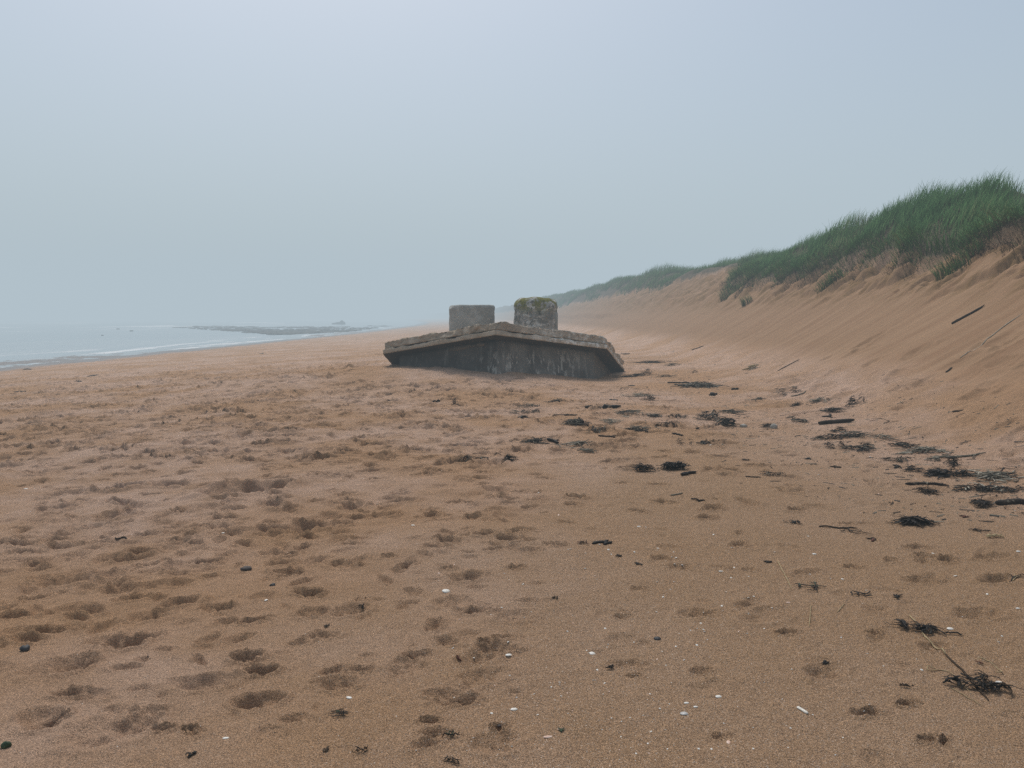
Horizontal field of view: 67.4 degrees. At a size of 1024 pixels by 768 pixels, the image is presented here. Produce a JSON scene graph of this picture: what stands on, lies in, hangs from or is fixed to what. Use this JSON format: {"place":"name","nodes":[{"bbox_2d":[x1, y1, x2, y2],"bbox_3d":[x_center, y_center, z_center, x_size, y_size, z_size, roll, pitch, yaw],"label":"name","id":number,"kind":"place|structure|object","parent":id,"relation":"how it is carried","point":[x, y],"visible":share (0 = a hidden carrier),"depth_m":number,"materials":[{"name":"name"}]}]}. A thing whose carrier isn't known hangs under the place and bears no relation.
{"place":"outdoors","nodes":[
{"label":"outdoors","id":0,"kind":"place"},
{"bbox_2d":[0,319,422,367],"bbox_3d":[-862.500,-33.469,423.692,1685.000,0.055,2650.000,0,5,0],"label":"sea","id":1,"kind":"structure","parent":0,"point":[27,339],"depth_m":145.61,"materials":[{"name":"liquid"}]},
{"bbox_2d":[172,325,377,334],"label":"rock reef","id":2,"kind":"object","parent":1,"relation":"in","point":[288,330],"visible":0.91,"depth_m":200.15},
{"bbox_2d":[0,190,1023,767],"bbox_3d":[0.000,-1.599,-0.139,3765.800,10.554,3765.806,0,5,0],"label":"beach ground","id":3,"kind":"structure","parent":0,"point":[290,442],"depth_m":5.67,"materials":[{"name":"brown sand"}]},
{"bbox_2d":[0,741,11,748],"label":"weed ball","id":4,"kind":"object","parent":3,"relation":"on","point":[5,744],"visible":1,"depth_m":3.03,"materials":[{"name":"green plant"}]},
{"bbox_2d":[19,644,29,651],"bbox_3d":[-2.481,1.347,3.914,0.045,0.037,0.051,0,5,0],"label":"pebble","id":5,"kind":"object","parent":3,"relation":"on","point":[23,648],"visible":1,"depth_m":3.90,"materials":[{"name":"stone"}]},
{"bbox_2d":[185,751,196,757],"bbox_3d":[-1.238,1.425,2.966,0.027,0.012,0.045,3,6,32],"label":"seaweed scrap","id":6,"kind":"object","parent":3,"relation":"on","point":[190,754],"visible":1,"depth_m":2.96,"materials":[{"name":"black plant"}]},
{"bbox_2d":[240,566,251,570],"bbox_3d":[-1.790,1.245,5.168,0.073,0.043,0.066,-4,6,-36],"label":"pebble","id":7,"kind":"object","parent":3,"relation":"on","point":[246,568],"visible":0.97,"depth_m":5.15,"materials":[{"name":"stone"}]},
{"bbox_2d":[328,708,348,716],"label":"seaweed clump","id":8,"kind":"object","parent":3,"relation":"on","point":[343,712],"visible":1,"depth_m":3.27,"materials":[{"name":"black plant"}]},
{"bbox_2d":[351,745,367,752],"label":"seaweed sprig","id":9,"kind":"object","parent":3,"relation":"on","point":[357,749],"visible":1,"depth_m":2.99,"materials":[{"name":"black plant"}]},
{"bbox_2d":[442,729,459,737],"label":"seaweed sprig","id":10,"kind":"object","parent":3,"relation":"on","point":[452,733],"visible":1,"depth_m":3.09,"materials":[{"name":"black plant"}]},
{"bbox_2d":[443,756,459,763],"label":"seaweed clump","id":11,"kind":"object","parent":3,"relation":"on","point":[452,759],"visible":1,"depth_m":2.93,"materials":[{"name":"black plant"}]},
{"bbox_2d":[459,455,489,461],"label":"seaweed clump","id":12,"kind":"object","parent":3,"relation":"on","point":[466,456],"visible":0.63,"depth_m":8.89,"materials":[{"name":"black plant"}]},
{"bbox_2d":[383,322,624,378],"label":"pillbox","id":13,"kind":"structure","parent":3,"relation":"on","point":[499,348],"depth_m":19.99,"materials":[{"name":"concrete"}]},
{"bbox_2d":[449,305,494,330],"bbox_3d":[-1.465,-1.690,28.162,1.692,2.408,1.696,0,5,0],"label":"concrete drum","id":14,"kind":"object","parent":13,"relation":"on","point":[461,316],"visible":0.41,"depth_m":27.37,"materials":[{"name":"grey concrete"}]},
{"bbox_2d":[514,297,557,329],"bbox_3d":[0.862,-1.817,27.956,1.618,2.695,1.691,0,5,0],"label":"concrete drum","id":15,"kind":"object","parent":13,"relation":"on","point":[539,312],"visible":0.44,"depth_m":27.20,"materials":[{"name":"grey concrete"}]},
{"bbox_2d":[501,454,518,463],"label":"seaweed clump","id":16,"kind":"object","parent":3,"relation":"on","point":[509,457],"visible":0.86,"depth_m":8.85,"materials":[{"name":"black plant"}]},
{"bbox_2d":[16,454,1020,767],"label":"shell grit","id":17,"kind":"object","parent":3,"relation":"on","point":[578,654],"visible":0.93,"depth_m":3.73,"materials":[{"name":"white"}]},
{"bbox_2d":[510,409,538,412],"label":"seaweed clump","id":18,"kind":"object","parent":3,"relation":"on","point":[534,410],"visible":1,"depth_m":13.50,"materials":[{"name":"plant"}]},
{"bbox_2d":[519,403,541,407],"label":"stem heap","id":19,"kind":"object","parent":3,"relation":"on","point":[529,405],"visible":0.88,"depth_m":14.35,"materials":[{"name":"plant"}]},
{"bbox_2d":[509,436,552,446],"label":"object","id":20,"kind":"object","parent":3,"relation":"on","point":[535,440],"visible":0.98,"depth_m":10.28,"materials":[{"name":"black plant"}]},
{"bbox_2d":[547,438,559,442],"bbox_3d":[0.549,0.762,10.335,0.189,0.056,0.148,1,5,12],"label":"kelp stipe","id":21,"kind":"object","parent":3,"relation":"on","point":[553,440],"visible":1,"depth_m":10.34,"materials":[{"name":"brown plant"}]},
{"bbox_2d":[544,398,572,402],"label":"stem heap","id":22,"kind":"object","parent":3,"relation":"on","point":[555,400],"visible":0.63,"depth_m":15.12,"materials":[{"name":"brown plant"}]},
{"bbox_2d":[552,414,577,415],"bbox_3d":[0.898,0.520,12.891,0.460,0.040,0.068,-1,5,-17],"label":"driftwood stick","id":23,"kind":"object","parent":3,"relation":"on","point":[565,414],"visible":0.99,"depth_m":12.87,"materials":[{"name":"brown wood"}]},
{"bbox_2d":[562,417,591,426],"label":"seaweed clump","id":24,"kind":"object","parent":3,"relation":"on","point":[577,421],"visible":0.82,"depth_m":11.73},
{"bbox_2d":[555,439,600,448],"bbox_3d":[0.831,0.796,10.046,0.557,0.138,0.499,-5,7,-43],"label":"stem heap","id":25,"kind":"object","parent":3,"relation":"on","point":[578,442],"visible":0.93,"depth_m":10.04,"materials":[{"name":"plant"}]},
{"bbox_2d":[577,448,598,452],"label":"stem heap","id":26,"kind":"object","parent":3,"relation":"on","point":[586,450],"visible":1,"depth_m":9.61,"materials":[{"name":"plant"}]},
{"bbox_2d":[586,425,605,433],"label":"seaweed clump","id":27,"kind":"object","parent":3,"relation":"on","point":[598,429],"visible":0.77,"depth_m":11.19,"materials":[{"name":"plant"}]},
{"bbox_2d":[592,540,612,544],"bbox_3d":[0.667,1.165,5.648,0.155,0.025,0.088,-3,6,-27],"label":"seaweed scrap","id":28,"kind":"object","parent":3,"relation":"on","point":[604,542],"visible":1,"depth_m":5.65,"materials":[{"name":"black plant"}]},
{"bbox_2d":[585,404,620,408],"bbox_3d":[1.657,0.485,13.976,0.671,0.246,0.253,-1,5,-15],"label":"kelp stipe","id":29,"kind":"object","parent":3,"relation":"on","point":[608,406],"visible":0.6,"depth_m":13.95,"materials":[{"name":"black plant"}]},
{"bbox_2d":[598,435,615,437],"bbox_3d":[1.329,0.729,10.677,0.265,0.046,0.123,1,5,7],"label":"driftwood stick","id":30,"kind":"object","parent":3,"relation":"on","point":[613,436],"visible":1,"depth_m":10.71,"materials":[{"name":"wood"}]},
{"bbox_2d":[599,418,619,423],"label":"stem heap","id":31,"kind":"object","parent":3,"relation":"on","point":[609,420],"visible":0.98,"depth_m":12.01,"materials":[{"name":"grey plant"}]},
{"bbox_2d":[618,425,650,432],"bbox_3d":[1.832,0.668,11.324,0.503,0.112,0.587,0,5,0],"label":"stem heap","id":32,"kind":"object","parent":3,"relation":"on","point":[638,428],"visible":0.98,"depth_m":11.29,"materials":[{"name":"plant"}]},
{"bbox_2d":[613,409,655,416],"bbox_3d":[1.931,0.486,13.120,0.730,0.108,0.953,4,7,41],"label":"stem heap","id":33,"kind":"object","parent":3,"relation":"on","point":[629,411],"visible":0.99,"depth_m":13.08,"materials":[{"name":"black plant"}]},
{"bbox_2d":[617,373,652,377],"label":"stem heap","id":34,"kind":"object","parent":3,"relation":"on","point":[634,375],"visible":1,"depth_m":21.94,"materials":[{"name":"plant"}]},
{"bbox_2d":[621,393,660,396],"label":"stem heap","id":35,"kind":"object","parent":3,"relation":"on","point":[636,394],"visible":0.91,"depth_m":16.27,"materials":[{"name":"plant"}]},
{"bbox_2d":[633,463,658,471],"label":"seaweed clump","id":36,"kind":"object","parent":3,"relation":"on","point":[640,466],"visible":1,"depth_m":8.20,"materials":[{"name":"black plant"}]},
{"bbox_2d":[641,394,655,399],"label":"seaweed clump","id":37,"kind":"object","parent":3,"relation":"on","point":[650,397],"visible":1,"depth_m":15.53,"materials":[{"name":"plant"}]},
{"bbox_2d":[628,360,671,362],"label":"stem heap","id":38,"kind":"object","parent":3,"relation":"on","point":[650,361],"visible":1,"depth_m":27.29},
{"bbox_2d":[642,413,662,416],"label":"seaweed clump","id":39,"kind":"object","parent":3,"relation":"on","point":[654,415],"visible":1,"depth_m":12.77,"materials":[{"name":"black plant"}]},
{"bbox_2d":[651,421,677,427],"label":"seaweed clump","id":40,"kind":"object","parent":3,"relation":"on","point":[669,422],"visible":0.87,"depth_m":11.62,"materials":[{"name":"plant"}]},
{"bbox_2d":[542,246,787,308],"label":"dune grass","id":41,"kind":"structure","parent":3,"relation":"on","point":[679,270],"depth_m":89.49,"materials":[{"name":"green plant"}]},
{"bbox_2d":[656,460,690,469],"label":"seaweed clump","id":42,"kind":"object","parent":3,"relation":"on","point":[673,465],"visible":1,"depth_m":8.27,"materials":[{"name":"black plant"}]},
{"bbox_2d":[668,413,688,417],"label":"seaweed clump","id":43,"kind":"object","parent":3,"relation":"on","point":[669,415],"visible":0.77,"depth_m":12.63,"materials":[{"name":"brown plant"}]},
{"bbox_2d":[676,438,694,444],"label":"seaweed clump","id":44,"kind":"object","parent":3,"relation":"on","point":[677,440],"visible":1,"depth_m":9.98,"materials":[{"name":"brown plant"}]},
{"bbox_2d":[681,471,695,475],"bbox_3d":[1.848,0.930,8.018,0.245,0.038,0.076,-5,7,-42],"label":"kelp stipe","id":45,"kind":"object","parent":3,"relation":"on","point":[688,472],"visible":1,"depth_m":8.01,"materials":[{"name":"black plant"}]},
{"bbox_2d":[674,381,728,387],"bbox_3d":[4.429,0.009,18.235,1.239,0.165,0.948,-1,5,-11],"label":"stem heap","id":46,"kind":"object","parent":3,"relation":"on","point":[697,384],"visible":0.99,"depth_m":18.14,"materials":[{"name":"brown plant"}]},
{"bbox_2d":[693,409,718,420],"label":"seaweed clump","id":47,"kind":"object","parent":3,"relation":"on","point":[713,413],"visible":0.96,"depth_m":12.36,"materials":[{"name":"plant"}]},
{"bbox_2d":[714,416,739,426],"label":"seaweed clump","id":48,"kind":"object","parent":3,"relation":"on","point":[722,421],"visible":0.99,"depth_m":11.60,"materials":[{"name":"black plant"}]},
{"bbox_2d":[718,280,741,301],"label":"grass tuft","id":49,"kind":"object","parent":3,"relation":"on","point":[728,290],"visible":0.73,"depth_m":40.59,"materials":[{"name":"green plant"}]},
{"bbox_2d":[717,408,747,414],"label":"stem heap","id":50,"kind":"object","parent":3,"relation":"on","point":[733,411],"visible":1,"depth_m":13.30,"materials":[{"name":"black plant"}]},
{"bbox_2d":[738,291,752,306],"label":"grass tuft","id":51,"kind":"object","parent":3,"relation":"on","point":[743,302],"visible":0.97,"depth_m":34.28,"materials":[{"name":"green plant"}]},
{"bbox_2d":[742,364,758,369],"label":"straw tuft","id":52,"kind":"object","parent":3,"relation":"on","point":[753,366],"visible":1,"depth_m":20.41,"materials":[{"name":"plant"}]},
{"bbox_2d":[491,352,1023,521],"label":"weed crumbs","id":53,"kind":"object","parent":3,"relation":"on","point":[965,441],"visible":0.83,"depth_m":9.60,"materials":[{"name":"brown plant"}]},
{"bbox_2d":[760,471,786,476],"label":"seaweed clump","id":54,"kind":"object","parent":3,"relation":"on","point":[768,472],"visible":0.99,"depth_m":8.00,"materials":[{"name":"plant"}]},
{"bbox_2d":[770,424,777,428],"bbox_3d":[3.857,0.635,11.323,0.117,0.109,0.098,0,5,0],"label":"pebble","id":55,"kind":"object","parent":3,"relation":"on","point":[773,426],"visible":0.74,"depth_m":11.29,"materials":[{"name":"grey stone"}]},
{"bbox_2d":[777,560,791,588],"bbox_3d":[1.771,1.236,4.992,0.008,0.016,0.571,1,5,11],"label":"straw","id":56,"kind":"object","parent":3,"relation":"on","point":[784,573],"visible":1,"depth_m":5.00,"materials":[{"name":"beige plant"}]},
{"bbox_2d":[773,386,800,394],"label":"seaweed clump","id":57,"kind":"object","parent":3,"relation":"on","point":[792,387],"visible":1,"depth_m":15.56,"materials":[{"name":"plant"}]},
{"bbox_2d":[788,416,807,422],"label":"seaweed clump","id":58,"kind":"object","parent":3,"relation":"on","point":[798,419],"visible":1,"depth_m":11.80,"materials":[{"name":"plant"}]},
{"bbox_2d":[797,706,807,713],"bbox_3d":[1.239,1.390,3.274,0.015,0.008,0.057,-2,5,-25],"label":"razor shell","id":59,"kind":"object","parent":3,"relation":"on","point":[802,709],"visible":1,"depth_m":3.27},
{"bbox_2d":[795,581,825,590],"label":"seaweed sprig","id":60,"kind":"object","parent":3,"relation":"on","point":[812,586],"visible":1,"depth_m":4.75,"materials":[{"name":"black plant"}]},
{"bbox_2d":[810,436,825,439],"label":"stem heap","id":61,"kind":"object","parent":3,"relation":"on","point":[818,437],"visible":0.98,"depth_m":10.21,"materials":[{"name":"brown plant"}]},
{"bbox_2d":[808,395,839,402],"bbox_3d":[5.641,0.262,14.053,0.619,0.135,0.805,0,5,0],"label":"stem heap","id":62,"kind":"object","parent":3,"relation":"on","point":[816,400],"visible":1,"depth_m":13.93,"materials":[{"name":"brown plant"}]},
{"bbox_2d":[813,263,847,293],"bbox_3d":[10.786,-3.587,26.218,1.391,1.219,1.644,2,5,23],"label":"grass tuft","id":63,"kind":"object","parent":3,"relation":"on","point":[830,281],"visible":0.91,"depth_m":26.02,"materials":[{"name":"green plant"}]},
{"bbox_2d":[815,406,846,412],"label":"stem heap","id":64,"kind":"object","parent":3,"relation":"on","point":[832,409],"visible":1,"depth_m":12.57,"materials":[{"name":"black plant"}]},
{"bbox_2d":[823,437,845,448],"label":"seaweed clump","id":65,"kind":"object","parent":3,"relation":"on","point":[841,443],"visible":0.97,"depth_m":9.58,"materials":[{"name":"brown plant"}]},
{"bbox_2d":[818,419,854,424],"bbox_3d":[4.815,0.555,11.415,0.505,0.107,0.112,1,5,14],"label":"driftwood log","id":66,"kind":"object","parent":3,"relation":"on","point":[835,421],"visible":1,"depth_m":11.38,"materials":[{"name":"wood"}]},
{"bbox_2d":[819,525,857,528],"bbox_3d":[2.574,1.130,6.067,0.289,0.021,0.024,1,5,12],"label":"driftwood stick","id":67,"kind":"object","parent":3,"relation":"on","point":[836,527],"visible":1,"depth_m":6.06,"materials":[{"name":"brown wood"}]},
{"bbox_2d":[830,426,847,433],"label":"seaweed clump","id":68,"kind":"object","parent":3,"relation":"on","point":[833,430],"visible":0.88,"depth_m":10.81,"materials":[{"name":"plant"}]},
{"bbox_2d":[817,431,879,439],"bbox_3d":[4.556,0.678,10.300,0.913,0.091,0.584,-1,5,-16],"label":"stem heap","id":69,"kind":"object","parent":3,"relation":"on","point":[850,435],"visible":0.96,"depth_m":10.27,"materials":[{"name":"brown plant"}]},
{"bbox_2d":[845,395,864,405],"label":"seaweed clump","id":70,"kind":"object","parent":3,"relation":"on","point":[851,400],"visible":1,"depth_m":12.79,"materials":[{"name":"brown plant"}]},
{"bbox_2d":[839,443,874,451],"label":"seaweed clump","id":71,"kind":"object","parent":3,"relation":"on","point":[863,449],"visible":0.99,"depth_m":9.42,"materials":[{"name":"black plant"}]},
{"bbox_2d":[840,527,873,534],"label":"twig","id":72,"kind":"object","parent":3,"relation":"on","point":[855,530],"visible":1,"depth_m":5.93,"materials":[{"name":"brown wood"}]},
{"bbox_2d":[850,590,872,595],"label":"seaweed sprig","id":73,"kind":"object","parent":3,"relation":"on","point":[862,593],"visible":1,"depth_m":4.60,"materials":[{"name":"black plant"}]},
{"bbox_2d":[718,210,1023,297],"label":"dead thatch","id":74,"kind":"object","parent":3,"relation":"on","point":[969,253],"visible":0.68,"depth_m":20.97,"materials":[{"name":"brown plant"}]},
{"bbox_2d":[721,168,1023,289],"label":"dune grass","id":75,"kind":"structure","parent":3,"relation":"on","point":[989,210],"depth_m":24.86,"materials":[{"name":"green plant"}]},
{"bbox_2d":[864,434,899,441],"bbox_3d":[4.820,0.693,10.072,0.532,0.073,0.393,4,6,39],"label":"stem heap","id":76,"kind":"object","parent":3,"relation":"on","point":[885,436],"visible":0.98,"depth_m":10.04,"materials":[{"name":"plant"}]},
{"bbox_2d":[880,456,916,461],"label":"seaweed clump","id":77,"kind":"object","parent":3,"relation":"on","point":[901,459],"visible":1,"depth_m":8.61,"materials":[{"name":"plant"}]},
{"bbox_2d":[888,441,920,447],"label":"stem heap","id":78,"kind":"object","parent":3,"relation":"on","point":[906,444],"visible":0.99,"depth_m":9.46,"materials":[{"name":"plant"}]},
{"bbox_2d":[899,683,913,686],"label":"seaweed sprig","id":79,"kind":"object","parent":3,"relation":"on","point":[904,685],"visible":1,"depth_m":3.46,"materials":[{"name":"black plant"}]},
{"bbox_2d":[900,465,924,470],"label":"seaweed clump","id":80,"kind":"object","parent":3,"relation":"on","point":[909,468],"visible":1,"depth_m":8.03,"materials":[{"name":"plant"}]},
{"bbox_2d":[889,515,940,526],"bbox_3d":[3.234,1.090,6.149,0.380,0.076,0.302,-3,6,-31],"label":"seaweed clump","id":81,"kind":"object","parent":3,"relation":"on","point":[916,520],"visible":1,"depth_m":6.10,"materials":[{"name":"black plant"}]},
{"bbox_2d":[894,445,953,456],"bbox_3d":[4.839,0.778,9.057,0.632,0.086,0.607,4,6,37],"label":"stem heap","id":82,"kind":"object","parent":3,"relation":"on","point":[922,449],"visible":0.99,"depth_m":9.03,"materials":[{"name":"brown plant"}]},
{"bbox_2d":[885,618,963,635],"bbox_3d":[2.183,1.288,4.076,0.370,0.038,0.164,1,5,17],"label":"seaweed clump","id":83,"kind":"object","parent":3,"relation":"on","point":[922,628],"visible":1,"depth_m":4.07,"materials":[{"name":"black plant"}]},
{"bbox_2d":[905,482,948,485],"bbox_3d":[4.000,0.964,7.423,0.371,0.036,0.135,1,5,10],"label":"driftwood stick","id":84,"kind":"object","parent":3,"relation":"on","point":[926,483],"visible":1,"depth_m":7.42,"materials":[{"name":"black wood"}]},
{"bbox_2d":[910,486,943,494],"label":"seaweed clump","id":85,"kind":"object","parent":3,"relation":"on","point":[923,489],"visible":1,"depth_m":7.13,"materials":[{"name":"black plant"}]},
{"bbox_2d":[924,456,939,460],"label":"stem heap","id":86,"kind":"object","parent":3,"relation":"on","point":[936,458],"visible":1,"depth_m":8.52,"materials":[{"name":"plant"}]},
{"bbox_2d":[916,467,976,478],"bbox_3d":[4.409,0.893,7.774,0.552,0.074,0.404,0,5,0],"label":"seaweed clump","id":87,"kind":"object","parent":3,"relation":"on","point":[939,471],"visible":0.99,"depth_m":7.74,"materials":[{"name":"black plant"}]},
{"bbox_2d":[909,615,988,699],"bbox_3d":[2.134,1.335,3.804,0.034,0.033,0.966,1,5,8],"label":"kelp stalk","id":88,"kind":"object","parent":3,"relation":"on","point":[964,672],"visible":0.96,"depth_m":3.73,"materials":[{"name":"plant"}]},
{"bbox_2d":[927,665,972,694],"bbox_3d":[2.029,1.356,3.525,0.083,0.009,0.286,-1,5,-15],"label":"root fibre","id":89,"kind":"object","parent":3,"relation":"on","point":[945,670],"visible":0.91,"depth_m":3.61,"materials":[{"name":"plant"}]},
{"bbox_2d":[943,454,961,469],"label":"seaweed clump","id":90,"kind":"object","parent":3,"relation":"on","point":[953,461],"visible":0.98,"depth_m":8.15,"materials":[{"name":"black plant"}]},
{"bbox_2d":[926,235,982,280],"bbox_3d":[10.655,-3.055,18.624,1.252,1.226,1.873,1,5,15],"label":"grass tuft","id":91,"kind":"object","parent":3,"relation":"on","point":[942,269],"visible":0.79,"depth_m":18.47,"materials":[{"name":"plant"}]},
{"bbox_2d":[927,452,985,458],"bbox_3d":[4.979,0.811,8.572,0.621,0.094,0.185,1,5,7],"label":"driftwood stick","id":92,"kind":"object","parent":3,"relation":"on","point":[959,456],"visible":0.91,"depth_m":8.59,"materials":[{"name":"brown wood"}]},
{"bbox_2d":[951,305,983,323],"bbox_3d":[8.864,-1.356,14.935,0.664,0.381,0.050,-1,5,-7],"label":"driftwood stick","id":93,"kind":"object","parent":3,"relation":"on","point":[966,315],"visible":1,"depth_m":14.92,"materials":[{"name":"wood"}]},
{"bbox_2d":[969,528,990,530],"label":"seaweed sprig","id":94,"kind":"object","parent":3,"relation":"on","point":[976,529],"visible":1,"depth_m":5.87,"materials":[{"name":"black plant"}]},
{"bbox_2d":[942,670,1019,694],"bbox_3d":[2.131,1.342,3.479,0.335,0.041,0.195,2,5,22],"label":"seaweed clump","id":95,"kind":"object","parent":3,"relation":"on","point":[991,684],"visible":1,"depth_m":3.45,"materials":[{"name":"black plant"}]},
{"bbox_2d":[946,482,1016,492],"bbox_3d":[4.345,0.960,7.123,0.579,0.070,0.326,2,5,23],"label":"seaweed clump","id":96,"kind":"object","parent":3,"relation":"on","point":[978,486],"visible":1,"depth_m":7.08,"materials":[{"name":"black plant"}]},
{"bbox_2d":[968,498,994,506],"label":"seaweed clump","id":97,"kind":"object","parent":3,"relation":"on","point":[981,502],"visible":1,"depth_m":6.60,"materials":[{"name":"black plant"}]},
{"bbox_2d":[974,657,1002,672],"bbox_3d":[2.287,1.349,3.671,0.079,0.026,0.143,-2,5,-18],"label":"root fibre","id":98,"kind":"object","parent":3,"relation":"on","point":[1000,671],"visible":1,"depth_m":3.69,"materials":[{"name":"plant"}]},
{"bbox_2d":[955,467,1023,484],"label":"stem heap","id":99,"kind":"object","parent":3,"relation":"on","point":[1000,474],"visible":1,"depth_m":7.47,"materials":[{"name":"plant"}]},
{"bbox_2d":[986,532,1003,537],"bbox_3d":[3.597,1.122,5.714,0.115,0.024,0.183,4,6,36],"label":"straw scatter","id":100,"kind":"object","parent":3,"relation":"on","point":[992,535],"visible":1,"depth_m":5.70,"materials":[{"name":"beige plant"}]},
{"bbox_2d":[995,498,1023,504],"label":"driftwood log","id":101,"kind":"object","parent":3,"relation":"on","point":[1009,501],"visible":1,"depth_m":6.62,"materials":[{"name":"brown wood"}]},
{"bbox_2d":[1006,486,1023,492],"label":"seaweed clump","id":102,"kind":"object","parent":3,"relation":"on","point":[1013,490],"visible":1,"depth_m":6.97,"materials":[{"name":"black plant"}]},
{"bbox_2d":[1008,573,1023,581],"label":"seaweed sprig","id":103,"kind":"object","parent":3,"relation":"on","point":[1013,577],"visible":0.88,"depth_m":4.85,"materials":[{"name":"plant"}]},
{"bbox_2d":[0,0,1023,318],"label":"sky","id":104,"kind":"structure","parent":0,"point":[160,159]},
{"bbox_2d":[960,314,1020,357],"bbox_3d":[8.188,-0.833,13.107,1.411,0.763,0.016,-2,5,-20],"label":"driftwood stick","id":105,"kind":"object","parent":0,"point":[990,336],"visible":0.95,"depth_m":13.11,"materials":[{"name":"brown wood"}]}
]}

